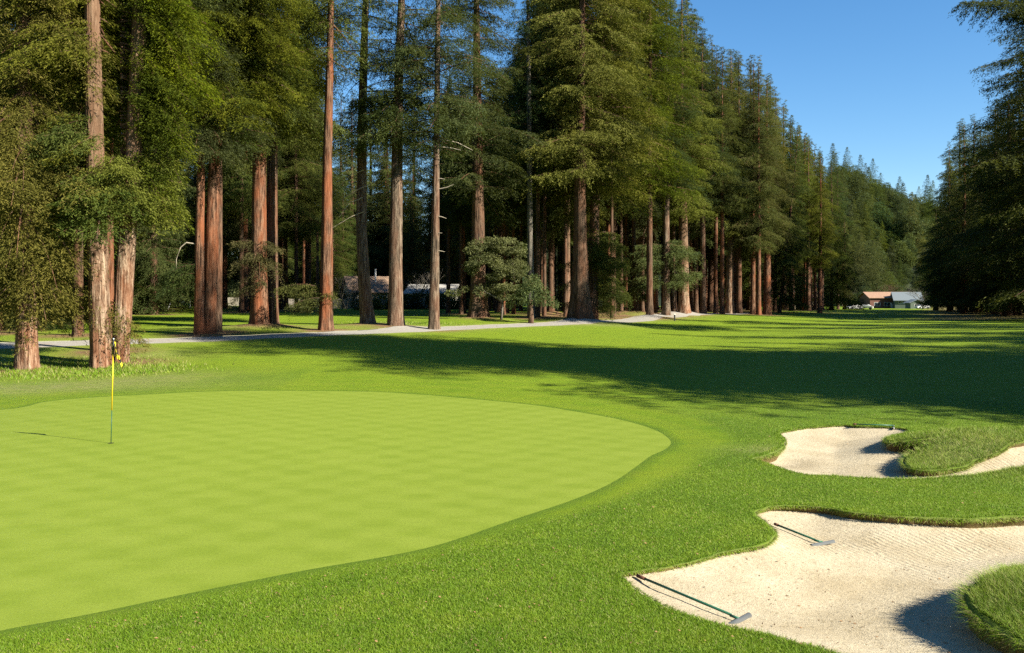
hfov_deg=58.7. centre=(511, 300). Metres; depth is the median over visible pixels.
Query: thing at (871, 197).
hillside tree
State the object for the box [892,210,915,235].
hillside tree
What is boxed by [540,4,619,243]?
redwood tree
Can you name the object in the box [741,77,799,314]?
redwood tree
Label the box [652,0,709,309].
redwood tree
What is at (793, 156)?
redwood tree
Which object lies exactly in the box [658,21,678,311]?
redwood tree
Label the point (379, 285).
ranch house
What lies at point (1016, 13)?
redwood tree
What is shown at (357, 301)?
shrub
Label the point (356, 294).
bare tree
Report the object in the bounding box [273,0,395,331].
redwood tree
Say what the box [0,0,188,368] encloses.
redwood tree
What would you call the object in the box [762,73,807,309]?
redwood tree
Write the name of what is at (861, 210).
hillside tree
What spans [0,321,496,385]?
tall grass
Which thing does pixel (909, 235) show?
hillside tree
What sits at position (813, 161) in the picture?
redwood tree
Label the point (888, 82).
sky
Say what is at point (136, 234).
redwood tree
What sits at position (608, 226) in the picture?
redwood tree
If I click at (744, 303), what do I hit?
conifer tree
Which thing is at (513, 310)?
redwood tree
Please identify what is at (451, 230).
redwood tree
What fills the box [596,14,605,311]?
redwood tree
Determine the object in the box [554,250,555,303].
conifer tree
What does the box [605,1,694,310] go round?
redwood tree
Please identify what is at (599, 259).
redwood tree
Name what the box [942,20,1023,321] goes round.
redwood tree
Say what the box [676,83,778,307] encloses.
redwood tree
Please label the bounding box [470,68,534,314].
redwood tree
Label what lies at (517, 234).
redwood tree
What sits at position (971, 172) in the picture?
redwood tree
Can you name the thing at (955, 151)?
redwood tree
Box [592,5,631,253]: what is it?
redwood tree
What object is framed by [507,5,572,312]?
redwood tree
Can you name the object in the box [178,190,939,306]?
hill
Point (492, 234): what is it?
redwood tree
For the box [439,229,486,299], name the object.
conifer tree
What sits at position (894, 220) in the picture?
hillside tree
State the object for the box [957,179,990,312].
conifer tree
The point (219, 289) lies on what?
redwood tree
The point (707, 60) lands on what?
redwood tree
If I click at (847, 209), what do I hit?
hillside tree
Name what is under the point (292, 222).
redwood tree
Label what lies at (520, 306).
redwood tree
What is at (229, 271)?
conifer tree
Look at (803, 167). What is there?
redwood tree
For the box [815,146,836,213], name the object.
conifer tree
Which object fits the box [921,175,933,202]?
hillside tree
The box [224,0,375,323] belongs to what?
redwood tree
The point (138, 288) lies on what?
redwood tree
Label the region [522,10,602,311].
redwood tree
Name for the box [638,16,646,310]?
redwood tree
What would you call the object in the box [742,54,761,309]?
redwood tree
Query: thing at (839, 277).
conifer tree
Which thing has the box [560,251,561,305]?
redwood tree
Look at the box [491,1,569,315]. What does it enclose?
redwood tree
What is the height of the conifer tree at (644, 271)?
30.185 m
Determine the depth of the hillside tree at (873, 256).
436.17 m
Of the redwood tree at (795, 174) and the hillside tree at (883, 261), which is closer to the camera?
the redwood tree at (795, 174)
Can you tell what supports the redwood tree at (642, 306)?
on the ground at (772, 363)
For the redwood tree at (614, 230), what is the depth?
94.97 m
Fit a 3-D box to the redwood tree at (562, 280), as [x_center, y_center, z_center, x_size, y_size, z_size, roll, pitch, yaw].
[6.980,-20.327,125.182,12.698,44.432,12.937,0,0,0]
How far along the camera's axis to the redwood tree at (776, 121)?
139.70 m
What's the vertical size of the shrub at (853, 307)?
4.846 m
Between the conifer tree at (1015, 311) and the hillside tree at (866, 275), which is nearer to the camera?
the conifer tree at (1015, 311)
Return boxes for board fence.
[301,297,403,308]
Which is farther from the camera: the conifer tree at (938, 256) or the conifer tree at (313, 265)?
the conifer tree at (938, 256)
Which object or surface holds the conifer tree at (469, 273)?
on the ground at (772, 363)
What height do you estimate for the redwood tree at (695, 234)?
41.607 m
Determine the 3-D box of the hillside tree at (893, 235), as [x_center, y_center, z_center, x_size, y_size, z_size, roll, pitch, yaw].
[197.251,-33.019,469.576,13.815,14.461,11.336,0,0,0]
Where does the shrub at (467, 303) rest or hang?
on the ground at (772, 363)
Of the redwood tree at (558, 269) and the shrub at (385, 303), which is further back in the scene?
the redwood tree at (558, 269)
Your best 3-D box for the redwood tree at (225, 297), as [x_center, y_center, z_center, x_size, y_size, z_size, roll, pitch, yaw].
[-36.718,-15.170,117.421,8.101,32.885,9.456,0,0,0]
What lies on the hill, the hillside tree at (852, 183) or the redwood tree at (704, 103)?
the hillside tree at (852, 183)
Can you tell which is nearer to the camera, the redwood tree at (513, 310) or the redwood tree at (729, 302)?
the redwood tree at (513, 310)
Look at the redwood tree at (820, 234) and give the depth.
143.21 m
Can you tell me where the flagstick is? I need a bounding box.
[111,338,121,440]
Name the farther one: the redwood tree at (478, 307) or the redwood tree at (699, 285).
the redwood tree at (699, 285)
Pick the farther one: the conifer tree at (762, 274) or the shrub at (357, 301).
the conifer tree at (762, 274)
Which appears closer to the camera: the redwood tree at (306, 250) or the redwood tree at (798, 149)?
the redwood tree at (306, 250)
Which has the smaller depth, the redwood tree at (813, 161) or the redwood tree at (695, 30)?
the redwood tree at (695, 30)
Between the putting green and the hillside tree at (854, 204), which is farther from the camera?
the hillside tree at (854, 204)
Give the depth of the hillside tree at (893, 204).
527.72 m
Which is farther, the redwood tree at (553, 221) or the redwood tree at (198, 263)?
the redwood tree at (553, 221)
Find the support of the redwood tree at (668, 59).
on the ground at (772, 363)
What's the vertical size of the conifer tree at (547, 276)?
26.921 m
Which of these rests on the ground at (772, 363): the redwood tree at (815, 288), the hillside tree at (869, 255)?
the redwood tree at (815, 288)
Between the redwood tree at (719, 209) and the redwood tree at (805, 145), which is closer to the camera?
the redwood tree at (719, 209)
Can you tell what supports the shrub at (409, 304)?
on the ground at (772, 363)
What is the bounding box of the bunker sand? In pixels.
[624,426,1023,652]
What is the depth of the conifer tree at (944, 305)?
170.73 m
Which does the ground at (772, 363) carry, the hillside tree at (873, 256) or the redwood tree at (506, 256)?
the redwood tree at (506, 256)
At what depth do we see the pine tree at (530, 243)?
81.80 m
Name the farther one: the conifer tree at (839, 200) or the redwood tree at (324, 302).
the conifer tree at (839, 200)
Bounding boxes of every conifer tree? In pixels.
[114,121,174,307]
[115,141,195,314]
[135,170,194,308]
[138,142,204,311]
[139,157,204,309]
[179,155,230,305]
[222,216,238,303]
[288,222,320,302]
[288,246,301,278]
[311,171,356,294]
[311,188,349,288]
[319,165,370,293]
[337,197,357,275]
[367,148,389,242]
[367,149,406,275]
[402,190,421,301]
[402,202,423,301]
[403,158,428,250]
[406,174,456,283]
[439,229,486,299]
[450,233,487,298]
[485,224,526,303]
[518,230,547,264]
[546,246,556,302]
[546,246,571,304]
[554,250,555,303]
[623,237,660,304]
[742,258,762,308]
[761,252,788,308]
[794,263,824,309]
[812,162,860,310]
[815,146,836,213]
[826,166,854,308]
[829,215,862,308]
[913,142,978,310]
[919,159,957,311]
[920,165,959,310]
[926,119,990,313]
[932,165,967,311]
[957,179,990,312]
[962,127,1023,313]
[969,89,1023,313]
[975,153,1023,314]
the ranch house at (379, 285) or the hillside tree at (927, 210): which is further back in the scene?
the hillside tree at (927, 210)
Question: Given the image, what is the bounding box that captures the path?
[0,312,749,348]
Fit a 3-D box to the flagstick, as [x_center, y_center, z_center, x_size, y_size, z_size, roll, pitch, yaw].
[-8.139,1.885,18.723,0.243,2.215,0.132,1,0,0]
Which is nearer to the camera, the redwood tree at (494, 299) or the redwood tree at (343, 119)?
the redwood tree at (494, 299)
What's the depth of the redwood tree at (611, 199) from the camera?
89.92 m
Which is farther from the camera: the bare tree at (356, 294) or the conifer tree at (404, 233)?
the conifer tree at (404, 233)
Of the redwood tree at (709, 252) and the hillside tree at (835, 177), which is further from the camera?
the hillside tree at (835, 177)
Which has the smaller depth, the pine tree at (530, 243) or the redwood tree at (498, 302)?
the pine tree at (530, 243)
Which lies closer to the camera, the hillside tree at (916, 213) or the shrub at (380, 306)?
the shrub at (380, 306)
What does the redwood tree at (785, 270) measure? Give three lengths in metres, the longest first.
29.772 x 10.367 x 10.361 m
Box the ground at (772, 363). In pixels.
[0,303,1023,652]
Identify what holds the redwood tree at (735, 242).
on the ground at (772, 363)
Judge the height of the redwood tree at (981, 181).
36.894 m
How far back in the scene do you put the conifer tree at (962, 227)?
147.88 m
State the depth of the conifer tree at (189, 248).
99.71 m
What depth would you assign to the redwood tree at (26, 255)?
38.32 m
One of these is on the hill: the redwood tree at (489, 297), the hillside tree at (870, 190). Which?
the hillside tree at (870, 190)
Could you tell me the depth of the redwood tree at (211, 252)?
55.14 m
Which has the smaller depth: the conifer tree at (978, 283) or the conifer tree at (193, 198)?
the conifer tree at (193, 198)
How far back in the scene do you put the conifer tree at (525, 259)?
160.64 m
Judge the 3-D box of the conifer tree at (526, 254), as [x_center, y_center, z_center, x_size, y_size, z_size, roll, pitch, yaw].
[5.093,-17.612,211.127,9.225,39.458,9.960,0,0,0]
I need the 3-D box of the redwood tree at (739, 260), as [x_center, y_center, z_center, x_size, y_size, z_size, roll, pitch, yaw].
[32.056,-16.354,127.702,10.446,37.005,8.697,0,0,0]
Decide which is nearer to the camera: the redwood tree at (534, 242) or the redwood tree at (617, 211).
the redwood tree at (617, 211)
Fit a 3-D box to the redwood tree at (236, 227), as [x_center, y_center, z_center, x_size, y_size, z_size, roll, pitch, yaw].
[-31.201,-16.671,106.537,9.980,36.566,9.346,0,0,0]
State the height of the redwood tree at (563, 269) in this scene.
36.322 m
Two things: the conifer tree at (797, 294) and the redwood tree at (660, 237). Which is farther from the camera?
the conifer tree at (797, 294)
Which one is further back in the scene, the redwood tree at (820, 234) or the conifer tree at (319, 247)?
the conifer tree at (319, 247)
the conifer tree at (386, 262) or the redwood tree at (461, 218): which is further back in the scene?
the conifer tree at (386, 262)
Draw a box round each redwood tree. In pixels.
[0,0,150,370]
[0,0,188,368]
[0,1,67,185]
[0,23,72,330]
[1,22,144,340]
[2,91,86,324]
[3,0,245,347]
[35,35,156,320]
[46,0,227,363]
[47,96,148,314]
[83,127,147,289]
[143,0,292,334]
[172,0,315,331]
[178,0,319,336]
[180,159,196,302]
[186,164,238,296]
[187,125,289,312]
[190,131,286,311]
[193,0,353,323]
[193,167,237,307]
[205,145,287,306]
[205,169,238,257]
[206,135,285,310]
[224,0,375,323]
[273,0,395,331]
[277,79,344,311]
[277,125,316,208]
[278,36,342,309]
[278,186,321,308]
[278,232,278,303]
[279,47,348,292]
[279,149,303,308]
[288,242,301,300]
[288,243,301,297]
[298,156,337,297]
[314,94,367,260]
[315,73,350,291]
[319,89,384,283]
[345,92,390,272]
[348,127,425,275]
[380,90,432,282]
[415,0,551,316]
[416,85,456,265]
[417,78,456,266]
[420,81,471,312]
[427,77,487,294]
[432,78,490,313]
[443,79,487,312]
[446,82,493,265]
[468,103,518,284]
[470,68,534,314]
[471,68,534,312]
[483,71,521,311]
[483,77,493,309]
[485,72,497,309]
[486,68,546,313]
[487,48,526,307]
[488,0,573,316]
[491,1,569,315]
[495,25,522,310]
[505,0,564,310]
[507,5,554,308]
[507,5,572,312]
[511,0,661,318]
[512,0,622,319]
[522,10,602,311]
[525,189,572,262]
[530,18,535,273]
[532,0,622,247]
[540,0,681,320]
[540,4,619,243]
[546,213,599,285]
[546,214,572,308]
[546,216,631,303]
[556,185,563,311]
[560,229,562,310]
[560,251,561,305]
[570,1,652,291]
[586,0,668,317]
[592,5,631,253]
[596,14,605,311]
[600,207,644,309]
[601,10,676,310]
[602,213,660,306]
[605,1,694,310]
[606,49,653,311]
[607,2,659,319]
[612,0,706,314]
[618,7,641,310]
[624,0,696,312]
[624,212,627,310]
[628,0,707,315]
[630,1,677,311]
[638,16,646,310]
[644,211,646,311]
[644,224,678,308]
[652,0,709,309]
[652,221,677,309]
[653,0,736,313]
[657,27,730,213]
[658,11,713,304]
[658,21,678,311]
[659,220,678,309]
[669,210,698,311]
[670,13,731,312]
[671,0,732,267]
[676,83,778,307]
[686,28,742,313]
[688,47,763,313]
[692,66,725,310]
[693,35,727,310]
[694,49,768,313]
[696,45,749,313]
[698,62,725,304]
[698,252,699,309]
[699,36,723,100]
[710,59,755,311]
[713,51,765,313]
[715,49,752,213]
[718,50,763,259]
[724,54,791,313]
[727,62,795,314]
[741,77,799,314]
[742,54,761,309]
[747,74,799,253]
[748,55,781,310]
[755,128,819,312]
[761,86,808,311]
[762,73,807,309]
[771,116,812,310]
[773,100,799,309]
[782,115,818,309]
[787,136,823,309]
[793,122,810,308]
[794,126,806,309]
[794,139,831,309]
[796,133,826,309]
[800,138,834,309]
[800,151,839,309]
[802,152,842,312]
[806,136,830,275]
[812,144,835,309]
[910,204,953,309]
[914,165,958,309]
[921,118,972,310]
[927,114,988,311]
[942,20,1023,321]
[942,101,1006,313]
[943,126,990,310]
[944,90,1023,315]
[946,121,983,310]
[948,0,1023,52]
[948,2,1023,304]
[948,99,1003,311]
[964,47,1023,305]
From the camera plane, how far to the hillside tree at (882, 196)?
517.16 m
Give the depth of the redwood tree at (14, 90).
56.44 m
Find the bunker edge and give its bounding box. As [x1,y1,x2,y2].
[620,425,1023,652]
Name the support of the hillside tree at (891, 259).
on the hill
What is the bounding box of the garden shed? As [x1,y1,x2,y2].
[903,299,921,308]
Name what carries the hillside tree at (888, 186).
on the hill
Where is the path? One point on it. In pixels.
(568, 321)
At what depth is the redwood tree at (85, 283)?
74.19 m
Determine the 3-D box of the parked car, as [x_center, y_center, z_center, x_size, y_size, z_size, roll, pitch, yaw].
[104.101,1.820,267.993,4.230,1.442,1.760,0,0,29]
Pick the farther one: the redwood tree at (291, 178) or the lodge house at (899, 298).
the lodge house at (899, 298)
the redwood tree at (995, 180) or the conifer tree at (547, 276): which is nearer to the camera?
the redwood tree at (995, 180)
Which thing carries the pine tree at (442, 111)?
on the ground at (772, 363)
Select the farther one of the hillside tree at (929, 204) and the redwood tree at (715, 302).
the hillside tree at (929, 204)
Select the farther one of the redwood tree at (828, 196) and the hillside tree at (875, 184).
the hillside tree at (875, 184)
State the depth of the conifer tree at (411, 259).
168.14 m
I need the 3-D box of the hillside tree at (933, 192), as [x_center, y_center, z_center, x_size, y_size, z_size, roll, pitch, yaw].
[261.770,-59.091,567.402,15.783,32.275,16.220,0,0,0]
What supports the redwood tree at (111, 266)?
on the ground at (772, 363)
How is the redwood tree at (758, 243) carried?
on the ground at (772, 363)
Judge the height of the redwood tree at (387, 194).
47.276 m
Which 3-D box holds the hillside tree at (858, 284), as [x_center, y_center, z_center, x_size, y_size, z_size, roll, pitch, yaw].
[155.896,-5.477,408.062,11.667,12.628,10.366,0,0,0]
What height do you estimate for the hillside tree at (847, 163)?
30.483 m
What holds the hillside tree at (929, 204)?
on the hill
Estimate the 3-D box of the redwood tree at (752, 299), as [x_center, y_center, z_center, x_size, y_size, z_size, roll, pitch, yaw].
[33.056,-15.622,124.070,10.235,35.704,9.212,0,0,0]
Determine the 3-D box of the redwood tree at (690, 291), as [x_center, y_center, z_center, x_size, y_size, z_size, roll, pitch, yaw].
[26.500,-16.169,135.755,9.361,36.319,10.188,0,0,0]
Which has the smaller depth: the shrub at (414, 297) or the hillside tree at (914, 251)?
the shrub at (414, 297)
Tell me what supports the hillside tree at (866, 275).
on the hill
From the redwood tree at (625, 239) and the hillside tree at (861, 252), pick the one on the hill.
the hillside tree at (861, 252)
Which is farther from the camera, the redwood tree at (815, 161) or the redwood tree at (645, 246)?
the redwood tree at (815, 161)
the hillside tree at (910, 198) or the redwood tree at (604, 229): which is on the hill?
the hillside tree at (910, 198)
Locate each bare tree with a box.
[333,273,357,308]
[341,279,358,308]
[387,266,442,307]
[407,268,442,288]
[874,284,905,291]
[904,288,926,308]
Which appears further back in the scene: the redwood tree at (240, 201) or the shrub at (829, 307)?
the shrub at (829, 307)
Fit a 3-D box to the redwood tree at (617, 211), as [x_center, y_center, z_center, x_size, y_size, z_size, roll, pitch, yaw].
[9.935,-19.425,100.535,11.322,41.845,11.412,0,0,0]
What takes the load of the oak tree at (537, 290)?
on the ground at (772, 363)
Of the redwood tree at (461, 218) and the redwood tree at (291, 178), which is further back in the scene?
the redwood tree at (291, 178)
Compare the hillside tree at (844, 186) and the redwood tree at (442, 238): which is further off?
the hillside tree at (844, 186)
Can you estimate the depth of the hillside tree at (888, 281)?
402.59 m
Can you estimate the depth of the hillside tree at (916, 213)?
520.10 m
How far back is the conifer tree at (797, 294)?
193.51 m
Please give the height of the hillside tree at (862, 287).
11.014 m
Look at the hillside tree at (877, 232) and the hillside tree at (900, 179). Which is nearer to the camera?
the hillside tree at (877, 232)
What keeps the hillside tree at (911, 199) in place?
on the hill
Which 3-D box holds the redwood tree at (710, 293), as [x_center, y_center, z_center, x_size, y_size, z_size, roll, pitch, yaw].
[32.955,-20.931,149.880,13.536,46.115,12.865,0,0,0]
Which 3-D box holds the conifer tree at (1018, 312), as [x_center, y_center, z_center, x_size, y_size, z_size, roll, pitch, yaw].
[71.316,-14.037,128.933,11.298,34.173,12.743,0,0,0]
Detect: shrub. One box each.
[132,285,171,314]
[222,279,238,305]
[299,286,352,307]
[349,296,374,309]
[372,293,387,309]
[372,299,383,309]
[403,288,451,308]
[403,295,418,308]
[423,292,458,308]
[451,298,492,308]
[817,298,835,309]
[847,294,866,309]
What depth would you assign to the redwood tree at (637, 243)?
117.62 m
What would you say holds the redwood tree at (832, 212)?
on the ground at (772, 363)
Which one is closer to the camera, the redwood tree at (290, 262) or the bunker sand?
the bunker sand
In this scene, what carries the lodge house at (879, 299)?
on the ground at (772, 363)
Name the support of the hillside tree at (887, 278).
on the hill
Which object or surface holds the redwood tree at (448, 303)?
on the ground at (772, 363)
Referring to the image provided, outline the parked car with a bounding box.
[863,304,872,308]
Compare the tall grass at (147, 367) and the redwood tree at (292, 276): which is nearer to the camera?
the tall grass at (147, 367)
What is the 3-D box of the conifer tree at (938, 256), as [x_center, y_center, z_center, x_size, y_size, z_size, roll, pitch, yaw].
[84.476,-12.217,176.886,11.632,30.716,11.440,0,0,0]
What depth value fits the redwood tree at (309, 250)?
120.16 m
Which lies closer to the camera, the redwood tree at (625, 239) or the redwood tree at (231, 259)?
the redwood tree at (625, 239)
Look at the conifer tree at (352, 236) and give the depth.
164.80 m
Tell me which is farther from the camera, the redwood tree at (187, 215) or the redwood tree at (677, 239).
the redwood tree at (187, 215)
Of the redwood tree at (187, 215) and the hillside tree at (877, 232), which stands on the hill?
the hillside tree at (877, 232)
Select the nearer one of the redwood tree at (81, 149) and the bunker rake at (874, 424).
the bunker rake at (874, 424)
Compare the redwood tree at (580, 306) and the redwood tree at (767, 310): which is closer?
the redwood tree at (580, 306)
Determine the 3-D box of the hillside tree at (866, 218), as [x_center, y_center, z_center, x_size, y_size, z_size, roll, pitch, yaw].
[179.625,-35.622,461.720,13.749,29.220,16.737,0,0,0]
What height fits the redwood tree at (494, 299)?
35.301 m
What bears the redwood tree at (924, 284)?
on the ground at (772, 363)
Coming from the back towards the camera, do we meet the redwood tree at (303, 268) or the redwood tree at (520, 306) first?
the redwood tree at (303, 268)
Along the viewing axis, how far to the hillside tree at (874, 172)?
562.43 m
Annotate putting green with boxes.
[0,391,670,630]
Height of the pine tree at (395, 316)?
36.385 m
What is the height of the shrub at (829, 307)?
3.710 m
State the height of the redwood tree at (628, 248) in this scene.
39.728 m
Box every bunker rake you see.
[636,574,751,623]
[774,523,834,545]
[853,423,894,427]
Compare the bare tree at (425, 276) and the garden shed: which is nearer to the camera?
the bare tree at (425, 276)
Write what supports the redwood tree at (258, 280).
on the ground at (772, 363)
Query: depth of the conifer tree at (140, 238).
89.56 m
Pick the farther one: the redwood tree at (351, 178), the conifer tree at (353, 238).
the redwood tree at (351, 178)
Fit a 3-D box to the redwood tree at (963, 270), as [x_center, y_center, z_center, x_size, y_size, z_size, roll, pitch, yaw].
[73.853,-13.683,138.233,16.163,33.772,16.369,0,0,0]
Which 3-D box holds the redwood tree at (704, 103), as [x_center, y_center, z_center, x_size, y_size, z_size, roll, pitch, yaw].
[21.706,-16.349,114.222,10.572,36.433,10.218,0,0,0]
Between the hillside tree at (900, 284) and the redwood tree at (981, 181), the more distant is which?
the hillside tree at (900, 284)
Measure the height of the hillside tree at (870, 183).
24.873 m
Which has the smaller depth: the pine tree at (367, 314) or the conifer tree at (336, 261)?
the pine tree at (367, 314)
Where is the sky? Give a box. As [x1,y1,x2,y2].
[0,0,1023,342]
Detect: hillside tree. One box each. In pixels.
[825,143,840,184]
[825,150,851,198]
[826,165,851,192]
[827,176,848,196]
[838,169,851,205]
[840,147,857,193]
[842,204,857,249]
[843,221,856,265]
[844,174,871,200]
[847,200,867,256]
[848,155,874,208]
[848,186,876,239]
[848,220,862,266]
[848,226,866,242]
[849,165,865,186]
[849,234,872,284]
[851,191,874,219]
[851,267,870,281]
[851,276,868,295]
[852,196,866,225]
[852,233,871,275]
[852,239,889,292]
[852,241,869,260]
[856,202,875,249]
[856,286,873,299]
[858,200,883,243]
[858,229,881,276]
[858,247,880,269]
[861,167,877,201]
[863,170,878,210]
[863,247,880,270]
[866,221,885,243]
[867,195,877,225]
[868,178,882,197]
[868,237,888,281]
[869,158,881,185]
[870,201,894,230]
[871,173,894,212]
[872,271,881,291]
[875,267,897,290]
[876,222,894,271]
[876,246,887,267]
[877,285,890,291]
[879,185,896,199]
[879,188,899,208]
[881,182,896,199]
[881,257,899,291]
[882,238,906,287]
[882,271,902,290]
[883,223,908,249]
[885,214,896,230]
[886,192,910,215]
[890,241,917,269]
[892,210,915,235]
[893,264,913,285]
[894,183,913,213]
[894,207,926,245]
[894,239,917,263]
[894,257,908,291]
[894,285,904,291]
[895,176,908,196]
[901,233,917,253]
[902,192,927,256]
[907,193,922,205]
[909,200,921,221]
[912,196,931,220]
[914,231,925,273]
[917,186,936,220]
[917,218,932,245]
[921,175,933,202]
[923,197,932,222]
[927,180,939,205]
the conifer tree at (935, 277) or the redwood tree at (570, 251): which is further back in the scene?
the conifer tree at (935, 277)
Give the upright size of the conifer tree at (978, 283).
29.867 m
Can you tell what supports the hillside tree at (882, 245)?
on the hill
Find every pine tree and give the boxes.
[311,0,432,330]
[319,0,463,327]
[363,0,513,329]
[463,0,577,317]
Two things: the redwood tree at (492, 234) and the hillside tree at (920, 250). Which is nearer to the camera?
the redwood tree at (492, 234)
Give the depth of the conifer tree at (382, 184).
195.68 m
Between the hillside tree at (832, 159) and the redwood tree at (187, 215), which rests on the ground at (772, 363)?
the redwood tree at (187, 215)
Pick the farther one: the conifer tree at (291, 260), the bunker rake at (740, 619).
the conifer tree at (291, 260)
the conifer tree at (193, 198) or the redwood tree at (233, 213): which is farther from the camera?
the conifer tree at (193, 198)
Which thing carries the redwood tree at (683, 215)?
on the ground at (772, 363)
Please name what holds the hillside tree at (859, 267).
on the hill
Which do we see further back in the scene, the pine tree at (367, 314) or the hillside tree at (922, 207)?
the hillside tree at (922, 207)
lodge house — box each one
[857,292,892,307]
[890,292,921,308]
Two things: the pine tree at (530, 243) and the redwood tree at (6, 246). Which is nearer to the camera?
the redwood tree at (6, 246)
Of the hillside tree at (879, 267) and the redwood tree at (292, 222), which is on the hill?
the hillside tree at (879, 267)
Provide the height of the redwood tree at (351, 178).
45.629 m
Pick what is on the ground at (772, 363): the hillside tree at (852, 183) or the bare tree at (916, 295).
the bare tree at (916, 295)
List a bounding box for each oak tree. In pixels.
[444,235,543,319]
[504,273,560,322]
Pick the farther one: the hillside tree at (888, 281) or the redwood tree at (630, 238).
the hillside tree at (888, 281)
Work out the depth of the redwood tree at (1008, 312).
118.09 m
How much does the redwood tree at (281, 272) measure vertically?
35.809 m
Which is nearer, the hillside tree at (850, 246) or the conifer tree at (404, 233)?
the conifer tree at (404, 233)
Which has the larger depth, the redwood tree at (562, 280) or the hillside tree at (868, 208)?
the hillside tree at (868, 208)
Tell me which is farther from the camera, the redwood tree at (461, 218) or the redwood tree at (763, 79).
the redwood tree at (763, 79)
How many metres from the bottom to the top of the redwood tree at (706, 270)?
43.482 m
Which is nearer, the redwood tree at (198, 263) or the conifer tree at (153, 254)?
the redwood tree at (198, 263)
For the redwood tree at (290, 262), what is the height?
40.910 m
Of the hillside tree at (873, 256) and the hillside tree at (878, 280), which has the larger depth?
the hillside tree at (873, 256)
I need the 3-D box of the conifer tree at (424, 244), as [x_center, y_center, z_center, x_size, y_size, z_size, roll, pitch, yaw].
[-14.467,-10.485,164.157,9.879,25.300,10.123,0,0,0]
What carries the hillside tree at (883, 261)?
on the hill
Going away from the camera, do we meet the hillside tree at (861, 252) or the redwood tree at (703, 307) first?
the redwood tree at (703, 307)
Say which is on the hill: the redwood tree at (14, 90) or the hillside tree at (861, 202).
the hillside tree at (861, 202)
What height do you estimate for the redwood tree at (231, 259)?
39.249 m
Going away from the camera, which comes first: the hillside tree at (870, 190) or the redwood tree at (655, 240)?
the redwood tree at (655, 240)
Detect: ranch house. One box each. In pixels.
[339,269,388,298]
[403,284,458,307]
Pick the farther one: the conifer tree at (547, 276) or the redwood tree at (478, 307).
the conifer tree at (547, 276)
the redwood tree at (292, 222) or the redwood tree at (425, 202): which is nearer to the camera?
the redwood tree at (292, 222)
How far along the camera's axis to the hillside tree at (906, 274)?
431.34 m
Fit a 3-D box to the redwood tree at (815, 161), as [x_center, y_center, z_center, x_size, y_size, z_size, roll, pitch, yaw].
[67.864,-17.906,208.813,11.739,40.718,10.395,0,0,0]
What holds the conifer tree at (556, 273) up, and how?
on the ground at (772, 363)
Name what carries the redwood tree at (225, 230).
on the ground at (772, 363)
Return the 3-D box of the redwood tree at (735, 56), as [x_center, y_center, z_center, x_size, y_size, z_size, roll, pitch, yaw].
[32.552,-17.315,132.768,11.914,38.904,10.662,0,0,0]
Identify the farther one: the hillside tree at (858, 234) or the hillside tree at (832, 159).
the hillside tree at (832, 159)
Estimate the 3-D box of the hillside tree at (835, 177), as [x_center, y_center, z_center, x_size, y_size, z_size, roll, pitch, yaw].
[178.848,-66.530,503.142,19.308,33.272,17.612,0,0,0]
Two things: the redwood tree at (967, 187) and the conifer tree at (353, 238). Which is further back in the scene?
the conifer tree at (353, 238)
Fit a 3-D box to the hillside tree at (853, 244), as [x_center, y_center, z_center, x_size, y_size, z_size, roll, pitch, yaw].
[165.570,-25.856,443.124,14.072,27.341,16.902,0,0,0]
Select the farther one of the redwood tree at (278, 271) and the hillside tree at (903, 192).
the hillside tree at (903, 192)
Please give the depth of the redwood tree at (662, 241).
148.10 m
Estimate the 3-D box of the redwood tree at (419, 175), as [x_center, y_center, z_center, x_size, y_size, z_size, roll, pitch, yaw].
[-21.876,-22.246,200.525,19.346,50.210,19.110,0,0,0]
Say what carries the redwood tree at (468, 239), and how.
on the ground at (772, 363)
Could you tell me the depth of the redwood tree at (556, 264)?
147.91 m
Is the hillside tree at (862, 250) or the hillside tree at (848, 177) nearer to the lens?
the hillside tree at (862, 250)
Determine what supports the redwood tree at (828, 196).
on the ground at (772, 363)
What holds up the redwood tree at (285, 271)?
on the ground at (772, 363)
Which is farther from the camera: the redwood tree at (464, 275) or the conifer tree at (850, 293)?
the conifer tree at (850, 293)
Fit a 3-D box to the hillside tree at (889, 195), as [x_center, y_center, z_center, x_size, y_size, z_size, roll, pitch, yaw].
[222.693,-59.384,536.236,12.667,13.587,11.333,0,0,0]
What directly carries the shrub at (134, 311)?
on the ground at (772, 363)
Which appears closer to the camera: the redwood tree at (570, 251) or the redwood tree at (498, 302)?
the redwood tree at (498, 302)
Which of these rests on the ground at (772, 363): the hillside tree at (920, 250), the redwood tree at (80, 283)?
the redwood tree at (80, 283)
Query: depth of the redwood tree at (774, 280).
146.58 m
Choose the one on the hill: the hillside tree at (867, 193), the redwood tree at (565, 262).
the hillside tree at (867, 193)
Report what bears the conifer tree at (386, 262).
on the ground at (772, 363)
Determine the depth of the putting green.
15.16 m
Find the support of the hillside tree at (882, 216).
on the hill
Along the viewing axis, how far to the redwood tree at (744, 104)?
147.77 m

